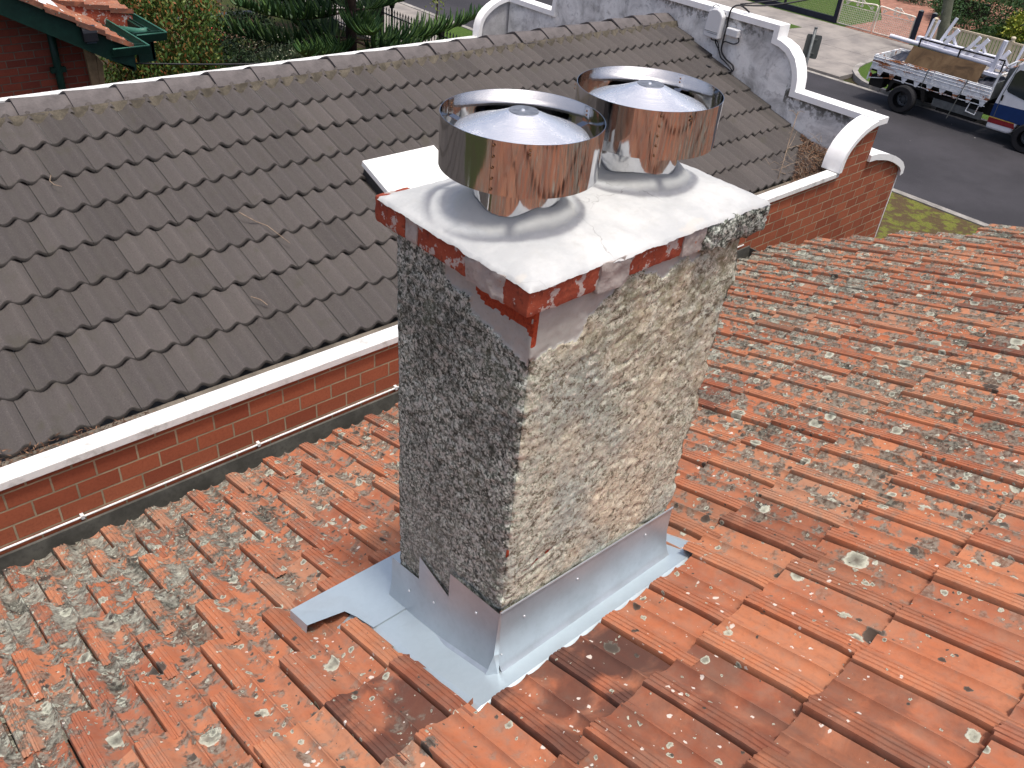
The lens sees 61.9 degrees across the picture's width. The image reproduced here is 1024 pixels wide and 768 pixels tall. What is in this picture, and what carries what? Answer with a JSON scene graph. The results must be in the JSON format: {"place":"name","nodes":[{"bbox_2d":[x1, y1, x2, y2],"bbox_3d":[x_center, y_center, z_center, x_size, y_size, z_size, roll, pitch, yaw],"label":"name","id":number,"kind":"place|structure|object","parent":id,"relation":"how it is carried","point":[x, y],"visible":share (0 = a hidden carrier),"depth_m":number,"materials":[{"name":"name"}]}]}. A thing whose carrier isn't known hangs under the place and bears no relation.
{"place":"outdoors","nodes":[
{"label":"outdoors","id":0,"kind":"place"},
{"bbox_2d":[33,0,266,67],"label":"neighbour yard","id":1,"kind":"structure","parent":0,"point":[223,3],"depth_m":27.73,"materials":[{"name":"green plant"}]},
{"bbox_2d":[165,10,257,43],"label":"pink wall","id":2,"kind":"structure","parent":1,"relation":"on","point":[223,19],"depth_m":24.62,"materials":[{"name":"pink paint"}]},
{"bbox_2d":[282,0,446,41],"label":"footpath","id":3,"kind":"structure","parent":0,"point":[404,10],"depth_m":28.61,"materials":[{"name":"concrete"}]},
{"bbox_2d":[425,0,444,19],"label":"street sapling","id":4,"kind":"object","parent":3,"relation":"on","point":[433,1],"visible":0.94,"depth_m":27.57,"materials":[{"name":"green plant"}]},
{"bbox_2d":[444,26,472,38],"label":"lawn","id":5,"kind":"structure","parent":0,"point":[461,31],"depth_m":27.36,"materials":[{"name":"green plant"}]},
{"bbox_2d":[320,0,459,40],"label":"iron fence","id":6,"kind":"object","parent":5,"relation":"on","point":[440,35],"visible":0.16,"depth_m":24.36,"materials":[{"name":"black metal"}]},
{"bbox_2d":[104,0,1021,84],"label":"ground","id":7,"kind":"structure","parent":0,"point":[362,47],"depth_m":26.38,"materials":[{"name":"green plant"}]},
{"bbox_2d":[0,0,166,97],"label":"green trimmed house","id":8,"kind":"structure","parent":7,"relation":"on","point":[45,48],"depth_m":10.11,"materials":[{"name":"red brick"}]},
{"bbox_2d":[80,25,98,43],"bbox_3d":[-4.873,-4.032,9.853,0.160,0.184,0.090,-24,45,-35],"label":"floodlight","id":9,"kind":"object","parent":8,"relation":"attached to","point":[89,37],"visible":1,"depth_m":9.83,"materials":[{"name":"black plastic"}]},
{"bbox_2d":[135,62,260,64],"bbox_3d":[-1.470,-4.477,10.907,6.389,0.875,0.030,-4,37,-14],"label":"overhead wire","id":10,"kind":"object","parent":8,"relation":"attached to","point":[199,63],"visible":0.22,"depth_m":10.56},
{"bbox_2d":[99,0,231,83],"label":"red tipped shrub","id":11,"kind":"object","parent":7,"relation":"on","point":[162,15],"visible":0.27,"depth_m":16.90,"materials":[{"name":"green plant"}]},
{"bbox_2d":[186,33,259,68],"bbox_3d":[-7.033,-7.592,20.323,2.306,1.563,2.292,0,36,-8],"label":"garden shrub","id":12,"kind":"object","parent":7,"relation":"on","point":[238,54],"visible":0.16,"depth_m":20.23,"materials":[{"name":"green plant"}]},
{"bbox_2d":[205,0,285,66],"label":"camellia","id":13,"kind":"object","parent":7,"relation":"on","point":[238,12],"visible":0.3,"depth_m":21.84,"materials":[{"name":"green plant"}]},
{"bbox_2d":[239,38,316,65],"bbox_3d":[-5.278,-7.714,20.839,3.040,1.382,2.316,-24,45,-35],"label":"garden shrub","id":14,"kind":"object","parent":7,"relation":"on","point":[282,53],"visible":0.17,"depth_m":20.52,"materials":[{"name":"green plant"}]},
{"bbox_2d":[290,1,339,33],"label":"dark tree","id":15,"kind":"object","parent":7,"relation":"on","point":[332,3],"visible":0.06,"depth_m":25.33,"materials":[{"name":"green plant"}]},
{"bbox_2d":[184,0,482,62],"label":"norfolk pine","id":16,"kind":"object","parent":7,"relation":"on","point":[356,19],"visible":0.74,"depth_m":20.92,"materials":[{"name":"green plant"}]},
{"bbox_2d":[389,4,394,32],"bbox_3d":[-3.319,-9.788,23.613,0.277,1.870,0.277,19,38,18],"label":"garden lamp","id":17,"kind":"object","parent":7,"relation":"on","point":[391,6],"visible":0.28,"depth_m":23.33,"materials":[{"name":"black plastic"}]},
{"bbox_2d":[0,0,904,554],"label":"parapet building","id":18,"kind":"structure","parent":7,"relation":"on","point":[144,262],"depth_m":5.45,"materials":[{"name":"tile"}]},
{"bbox_2d":[239,212,289,242],"bbox_3d":[-1.567,-1.000,5.439,0.364,0.130,0.032,16,37,14],"label":"twig","id":19,"kind":"object","parent":18,"relation":"on","point":[263,224],"visible":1,"depth_m":5.43,"materials":[{"name":"brown wood"}]},
{"bbox_2d":[0,244,743,551],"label":"conduit","id":20,"kind":"object","parent":18,"relation":"attached to","point":[258,444],"visible":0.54,"depth_m":4.49,"materials":[{"name":"grey plastic"}]},
{"bbox_2d":[0,134,827,467],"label":"leaf litter","id":21,"kind":"object","parent":18,"relation":"on","point":[804,160],"visible":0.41,"depth_m":7.97,"materials":[{"name":"brown plant"}]},
{"bbox_2d":[765,131,823,182],"bbox_3d":[2.766,-2.139,8.082,0.912,0.239,0.473,-24,45,-35],"label":"straw","id":22,"kind":"object","parent":21,"relation":"on","point":[801,161],"visible":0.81,"depth_m":8.05,"materials":[{"name":"brown plant"}]},
{"bbox_2d":[703,8,726,38],"bbox_3d":[2.090,-3.705,8.769,0.103,0.280,0.199,-24,45,-35],"label":"meter box","id":23,"kind":"object","parent":18,"relation":"attached to","point":[715,23],"visible":1,"depth_m":8.73,"materials":[{"name":"plastic"}]},
{"bbox_2d":[725,27,741,37],"bbox_3d":[2.248,-3.566,8.672,0.072,0.075,0.145,-24,45,-35],"label":"junction box","id":24,"kind":"object","parent":18,"relation":"attached to","point":[733,32],"visible":1,"depth_m":8.64,"materials":[{"name":"plastic"}]},
{"bbox_2d":[706,0,806,72],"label":"service cable","id":25,"kind":"object","parent":18,"relation":"attached to","point":[748,11],"visible":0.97,"depth_m":8.65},
{"bbox_2d":[778,110,818,178],"bbox_3d":[2.586,-2.208,7.836,0.504,0.563,0.212,-24,45,-35],"label":"dry weed","id":26,"kind":"object","parent":18,"relation":"on","point":[791,142],"visible":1,"depth_m":7.77,"materials":[{"name":"brown plant"}]},
{"bbox_2d":[0,224,1023,767],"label":"house","id":27,"kind":"structure","parent":7,"relation":"on","point":[842,586],"depth_m":3.13,"materials":[{"name":"tile"}]},
{"bbox_2d":[1,260,1022,767],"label":"lichen crumbs","id":28,"kind":"object","parent":27,"relation":"on","point":[157,632],"visible":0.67,"depth_m":3.39,"materials":[{"name":"grey plant"}]},
{"bbox_2d":[290,160,770,711],"bbox_3d":[0.051,0.200,2.830,1.362,1.896,0.920,-24,45,-35],"label":"chimney","id":29,"kind":"object","parent":27,"relation":"on","point":[552,362],"visible":0.79,"depth_m":2.47,"materials":[{"name":"stone"}]},
{"bbox_2d":[438,89,605,217],"bbox_3d":[0.015,-0.511,2.156,0.404,0.366,0.401,-24,45,-35],"label":"flue cowl","id":30,"kind":"object","parent":29,"relation":"on","point":[508,153],"visible":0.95,"depth_m":2.00,"materials":[{"name":"silver metal"}]},
{"bbox_2d":[574,66,723,174],"bbox_3d":[0.361,-0.671,2.428,0.401,0.366,0.401,-24,45,-35],"label":"flue cowl","id":31,"kind":"object","parent":29,"relation":"on","point":[660,122],"visible":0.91,"depth_m":2.28,"materials":[{"name":"silver metal"}]},
{"bbox_2d":[398,2,988,226],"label":"kerb","id":32,"kind":"structure","parent":7,"relation":"on","point":[941,208],"depth_m":18.71,"materials":[{"name":"concrete"}]},
{"bbox_2d":[807,58,1012,134],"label":"kerb","id":33,"kind":"structure","parent":7,"relation":"on","point":[859,80],"depth_m":26.19,"materials":[{"name":"concrete"}]},
{"bbox_2d":[403,0,1023,226],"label":"road","id":34,"kind":"structure","parent":0,"point":[969,169],"depth_m":21.85,"materials":[{"name":"grey asphalt"}]},
{"bbox_2d":[866,36,1023,152],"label":"flatbed truck","id":35,"kind":"object","parent":34,"relation":"on","point":[1001,104],"visible":0.98,"depth_m":23.29,"materials":[{"name":"white paint"}]},
{"bbox_2d":[891,51,909,61],"bbox_3d":[11.161,-9.386,24.676,1.076,0.448,0.471,-24,45,-35],"label":"tarpaulin","id":36,"kind":"object","parent":35,"relation":"on","point":[902,56],"visible":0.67,"depth_m":24.71,"materials":[{"name":"grey fabric"}]},
{"bbox_2d":[922,19,934,42],"bbox_3d":[11.804,-9.994,24.228,0.170,0.690,0.066,-5,37,-15],"label":"trestle","id":37,"kind":"object","parent":35,"relation":"on","point":[929,29],"visible":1,"depth_m":24.19,"materials":[{"name":"white metal"}]},
{"bbox_2d":[904,46,986,82],"bbox_3d":[12.019,-8.841,23.867,0.430,0.612,2.140,-24,45,-35],"label":"plywood sheet","id":38,"kind":"object","parent":35,"relation":"on","point":[964,69],"visible":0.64,"depth_m":23.81,"materials":[{"name":"brown wood"}]},
{"bbox_2d":[920,69,971,117],"bbox_3d":[11.956,-8.046,23.617,0.595,1.082,1.193,-24,45,-35],"label":"tie strap","id":39,"kind":"object","parent":35,"relation":"hanging from","point":[957,97],"visible":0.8,"depth_m":23.32,"materials":[{"name":"grey fabric"}]},
{"bbox_2d":[889,34,1008,71],"bbox_3d":[12.231,-9.274,23.922,0.120,0.177,3.602,-24,45,-35],"label":"steel pipe","id":40,"kind":"object","parent":35,"relation":"on","point":[937,49],"visible":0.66,"depth_m":23.96,"materials":[{"name":"silver metal"}]},
{"bbox_2d":[939,29,959,47],"bbox_3d":[12.291,-9.657,23.966,0.367,0.656,0.414,-24,45,-35],"label":"trestle","id":41,"kind":"object","parent":40,"relation":"on","point":[949,38],"visible":0.93,"depth_m":23.88,"materials":[{"name":"white metal"}]},
{"bbox_2d":[960,36,981,54],"bbox_3d":[12.639,-9.300,23.552,0.407,0.611,0.086,22,39,21],"label":"trestle","id":42,"kind":"object","parent":40,"relation":"on","point":[974,42],"visible":1,"depth_m":23.49,"materials":[{"name":"white metal"}]},
{"bbox_2d":[968,38,989,56],"bbox_3d":[12.857,-9.215,23.491,0.367,0.628,0.413,-24,45,-35],"label":"trestle","id":43,"kind":"object","parent":40,"relation":"on","point":[981,46],"visible":0.95,"depth_m":23.39,"materials":[{"name":"white metal"}]},
{"bbox_2d":[915,36,1002,63],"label":"steel beam","id":44,"kind":"structure","parent":35,"relation":"on","point":[918,38],"depth_m":23.90,"materials":[{"name":"silver metal"}]},
{"bbox_2d":[939,17,957,40],"bbox_3d":[12.273,-9.921,24.098,0.336,0.817,0.077,19,37,17],"label":"trestle","id":45,"kind":"object","parent":44,"relation":"on","point":[949,29],"visible":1,"depth_m":24.03,"materials":[{"name":"white metal"}]},
{"bbox_2d":[978,76,1005,86],"bbox_3d":[12.933,-8.103,23.129,1.076,0.440,0.597,-24,45,-35],"label":"tarpaulin","id":46,"kind":"object","parent":35,"relation":"in","point":[989,81],"visible":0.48,"depth_m":23.22,"materials":[{"name":"grey fabric"}]},
{"bbox_2d":[982,40,1008,77],"bbox_3d":[13.086,-8.782,23.014,0.340,0.900,0.410,-24,45,-35],"label":"trestle","id":47,"kind":"object","parent":35,"relation":"on","point":[991,71],"visible":0.96,"depth_m":23.05,"materials":[{"name":"white metal"}]},
{"bbox_2d":[998,50,1011,65],"bbox_3d":[13.289,-8.783,23.182,0.366,0.595,0.378,-24,45,-35],"label":"trestle","id":48,"kind":"object","parent":47,"relation":"on","point":[1006,54],"visible":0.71,"depth_m":23.02,"materials":[{"name":"white metal"}]},
{"bbox_2d":[1012,46,1023,66],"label":"trestle","id":49,"kind":"object","parent":35,"relation":"on","point":[1020,54],"visible":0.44,"depth_m":22.99,"materials":[{"name":"white metal"}]},
{"bbox_2d":[789,23,799,28],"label":"lawn","id":50,"kind":"structure","parent":0,"point":[793,26],"depth_m":32.19,"materials":[{"name":"green plant"}]},
{"bbox_2d":[747,0,880,26],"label":"front lawn","id":51,"kind":"structure","parent":0,"point":[867,7],"depth_m":35.56,"materials":[{"name":"green plant"}]},
{"bbox_2d":[750,0,841,22],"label":"fence","id":52,"kind":"object","parent":51,"relation":"on","point":[811,13],"visible":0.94,"depth_m":33.81,"materials":[{"name":"black metal"}]},
{"bbox_2d":[836,0,878,31],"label":"wire gate","id":53,"kind":"structure","parent":52,"relation":"attached to","point":[862,3],"depth_m":32.52,"materials":[{"name":"white metal"}]},
{"bbox_2d":[707,0,1006,82],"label":"footpath","id":54,"kind":"structure","parent":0,"point":[843,52],"depth_m":30.95,"materials":[{"name":"concrete"}]},
{"bbox_2d":[803,27,821,64],"bbox_3d":[6.575,-6.638,19.602,0.328,2.930,0.075,15,36,12],"label":"street sign","id":55,"kind":"object","parent":54,"relation":"on","point":[812,45],"visible":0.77,"depth_m":19.00,"materials":[{"name":"metal"}]},
{"bbox_2d":[936,0,953,52],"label":"utility pole","id":56,"kind":"object","parent":54,"relation":"on","point":[945,16],"visible":0.66,"depth_m":29.32,"materials":[{"name":"wood"}]},
{"bbox_2d":[858,62,988,119],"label":"verge","id":57,"kind":"structure","parent":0,"point":[863,71],"depth_m":27.54,"materials":[{"name":"green plant"}]},
{"bbox_2d":[875,192,981,238],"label":"verge","id":58,"kind":"structure","parent":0,"point":[903,213],"depth_m":17.94,"materials":[{"name":"green plant"}]},
{"bbox_2d":[925,12,937,36],"bbox_3d":[15.236,-12.945,31.144,0.150,1.145,0.150,-24,45,-35],"label":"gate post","id":59,"kind":"object","parent":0,"point":[935,14],"visible":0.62,"depth_m":30.89,"materials":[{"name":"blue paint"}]},
{"bbox_2d":[846,0,1021,43],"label":"brick driveway","id":60,"kind":"structure","parent":0,"point":[910,8],"depth_m":35.17,"materials":[{"name":"red brick"}]},
{"bbox_2d":[897,0,928,5],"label":"shrub","id":61,"kind":"object","parent":60,"relation":"on","point":[916,1],"visible":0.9,"depth_m":38.02,"materials":[{"name":"green plant"}]},
{"bbox_2d":[910,10,923,39],"bbox_3d":[14.735,-13.020,31.142,0.150,1.185,0.150,-24,45,-35],"label":"gate post","id":62,"kind":"object","parent":60,"relation":"on","point":[917,24],"visible":0.88,"depth_m":31.05,"materials":[{"name":"black metal"}]},
{"bbox_2d":[872,6,915,38],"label":"wire gate","id":63,"kind":"structure","parent":62,"relation":"attached to","point":[909,18],"depth_m":31.62,"materials":[{"name":"white metal"}]},
{"bbox_2d":[940,0,991,20],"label":"bush","id":64,"kind":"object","parent":60,"relation":"on","point":[976,6],"depth_m":36.05,"materials":[{"name":"green plant"}]},
{"bbox_2d":[909,24,1021,65],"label":"neighbour lawn","id":65,"kind":"structure","parent":0,"point":[995,35],"depth_m":33.48,"materials":[{"name":"green plant"}]},
{"bbox_2d":[927,0,1023,34],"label":"hedge","id":66,"kind":"object","parent":65,"relation":"on","point":[936,6],"visible":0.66,"depth_m":33.79,"materials":[{"name":"green plant"}]},
{"bbox_2d":[928,17,1023,64],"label":"picket fence","id":67,"kind":"object","parent":65,"relation":"on","point":[1011,43],"visible":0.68,"depth_m":29.59,"materials":[{"name":"beige paint"}]},
{"bbox_2d":[996,9,1023,43],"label":"lime shrub","id":68,"kind":"object","parent":65,"relation":"on","point":[1018,33],"visible":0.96,"depth_m":33.04,"materials":[{"name":"green plant"}]},
{"bbox_3d":[12.648,-9.046,23.723,0.110,0.157,3.102,-24,45,-35],"label":"steel pipe","id":69,"kind":"object","parent":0,"visible":0},
{"bbox_2d":[926,20,940,43],"bbox_3d":[11.931,-9.950,24.211,0.197,0.703,0.073,2,36,-5],"label":"trestle","id":70,"kind":"object","parent":69,"relation":"on","point":[934,30],"visible":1,"depth_m":24.18,"materials":[{"name":"white metal"}]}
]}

